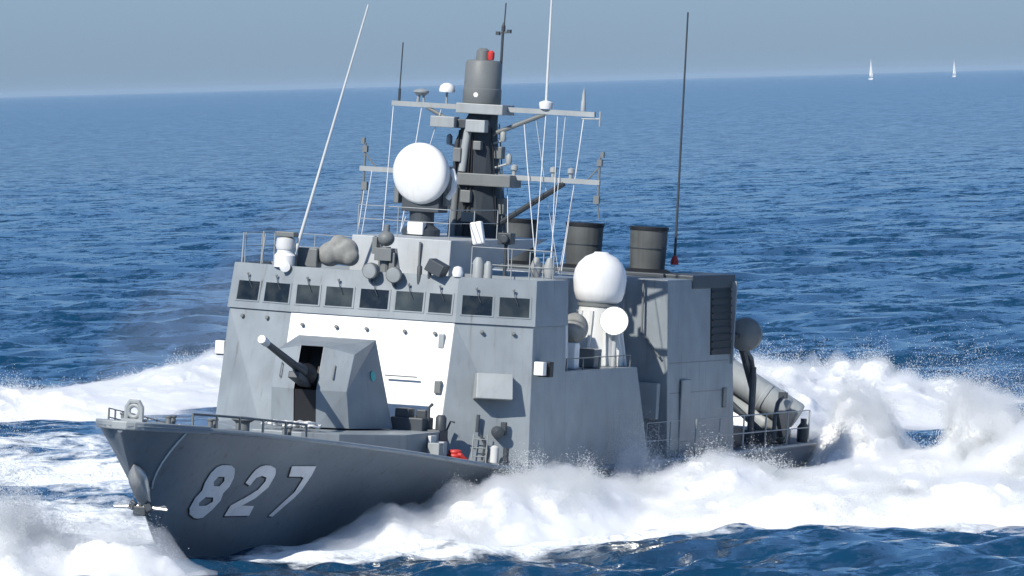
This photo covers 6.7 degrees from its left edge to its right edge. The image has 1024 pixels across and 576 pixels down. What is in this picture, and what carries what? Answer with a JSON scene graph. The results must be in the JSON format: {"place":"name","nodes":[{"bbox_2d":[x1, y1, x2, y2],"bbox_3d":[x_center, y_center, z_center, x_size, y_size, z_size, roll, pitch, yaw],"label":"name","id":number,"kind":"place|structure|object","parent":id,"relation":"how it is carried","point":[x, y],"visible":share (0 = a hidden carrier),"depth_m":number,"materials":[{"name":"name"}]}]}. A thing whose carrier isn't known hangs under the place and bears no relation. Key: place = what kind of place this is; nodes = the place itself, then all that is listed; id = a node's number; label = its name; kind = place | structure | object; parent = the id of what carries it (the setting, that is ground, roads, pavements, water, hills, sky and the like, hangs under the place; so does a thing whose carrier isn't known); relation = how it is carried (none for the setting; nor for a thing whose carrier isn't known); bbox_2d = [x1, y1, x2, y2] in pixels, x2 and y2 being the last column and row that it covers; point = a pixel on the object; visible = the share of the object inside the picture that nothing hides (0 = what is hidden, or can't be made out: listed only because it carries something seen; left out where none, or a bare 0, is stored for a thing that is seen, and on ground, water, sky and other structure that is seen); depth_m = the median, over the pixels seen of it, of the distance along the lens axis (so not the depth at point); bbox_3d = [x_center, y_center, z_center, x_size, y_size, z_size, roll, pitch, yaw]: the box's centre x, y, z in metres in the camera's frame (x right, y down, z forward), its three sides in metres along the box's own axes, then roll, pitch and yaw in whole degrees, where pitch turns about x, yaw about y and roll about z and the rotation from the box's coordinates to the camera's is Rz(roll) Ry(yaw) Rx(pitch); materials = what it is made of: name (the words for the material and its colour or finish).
{"place":"outdoors","nodes":[
{"label":"outdoors","id":0,"kind":"place"},
{"bbox_2d":[0,69,1023,575],"bbox_3d":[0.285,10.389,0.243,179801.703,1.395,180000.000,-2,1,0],"label":"sea","id":1,"kind":"structure","parent":0,"point":[850,217],"depth_m":634.98,"materials":[{"name":"blue liquid"}]},
{"bbox_2d":[0,399,200,575],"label":"spray","id":2,"kind":"object","parent":1,"relation":"on","point":[35,550],"visible":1,"depth_m":189.91,"materials":[{"name":"white liquid"}]},
{"bbox_2d":[0,342,223,421],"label":"spray","id":3,"kind":"object","parent":1,"relation":"on","point":[169,389],"visible":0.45,"depth_m":289.20,"materials":[{"name":"white liquid"}]},
{"bbox_2d":[96,0,820,557],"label":"missile boat","id":4,"kind":"object","parent":1,"relation":"on","point":[420,346],"visible":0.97,"depth_m":207.43,"materials":[{"name":"paint"}]},
{"bbox_2d":[114,500,167,515],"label":"anchor","id":5,"kind":"object","parent":4,"relation":"hanging from","point":[138,509],"visible":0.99,"depth_m":192.52,"materials":[{"name":"metal"}]},
{"bbox_2d":[151,433,186,488],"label":"rope","id":6,"kind":"object","parent":4,"relation":"hanging from","point":[173,447],"visible":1,"depth_m":192.43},
{"bbox_2d":[260,419,321,428],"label":"mooring rope","id":7,"kind":"object","parent":4,"relation":"on","point":[312,424],"visible":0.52,"depth_m":201.27,"materials":[{"name":"white fabric"}]},
{"bbox_2d":[319,235,358,265],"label":"canvas bundle","id":8,"kind":"object","parent":4,"relation":"on","point":[338,249],"visible":1,"depth_m":208.10,"materials":[{"name":"white fabric"}]},
{"bbox_2d":[447,449,467,459],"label":"fire hose","id":9,"kind":"object","parent":4,"relation":"on","point":[454,453],"visible":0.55,"depth_m":204.94,"materials":[{"name":"red paint"}]},
{"bbox_2d":[325,443,686,551],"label":"spray","id":10,"kind":"object","parent":1,"relation":"on","point":[516,512],"visible":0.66,"depth_m":201.51,"materials":[{"name":"white liquid"}]},
{"bbox_2d":[601,412,675,489],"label":"spray","id":11,"kind":"object","parent":1,"relation":"on","point":[644,456],"visible":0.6,"depth_m":211.34,"materials":[{"name":"white liquid"}]},
{"bbox_2d":[606,347,1023,535],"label":"spray","id":12,"kind":"object","parent":1,"relation":"on","point":[868,464],"visible":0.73,"depth_m":206.56,"materials":[{"name":"white liquid"}]},
{"bbox_2d":[868,62,873,79],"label":"sailboat","id":13,"kind":"object","parent":1,"relation":"on","point":[870,72],"visible":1,"depth_m":12996.95,"materials":[{"name":"white paint"}]},
{"bbox_2d":[733,323,1023,432],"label":"spray","id":14,"kind":"object","parent":1,"relation":"on","point":[806,389],"visible":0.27,"depth_m":262.98,"materials":[{"name":"white liquid"}]},
{"bbox_2d":[897,323,1023,481],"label":"spray","id":15,"kind":"object","parent":1,"relation":"on","point":[987,433],"visible":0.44,"depth_m":226.46,"materials":[{"name":"white liquid"}]},
{"bbox_2d":[0,0,1023,96],"label":"sky","id":16,"kind":"structure","parent":0,"point":[48,47],"materials":[{"name":"blue"}]}
]}

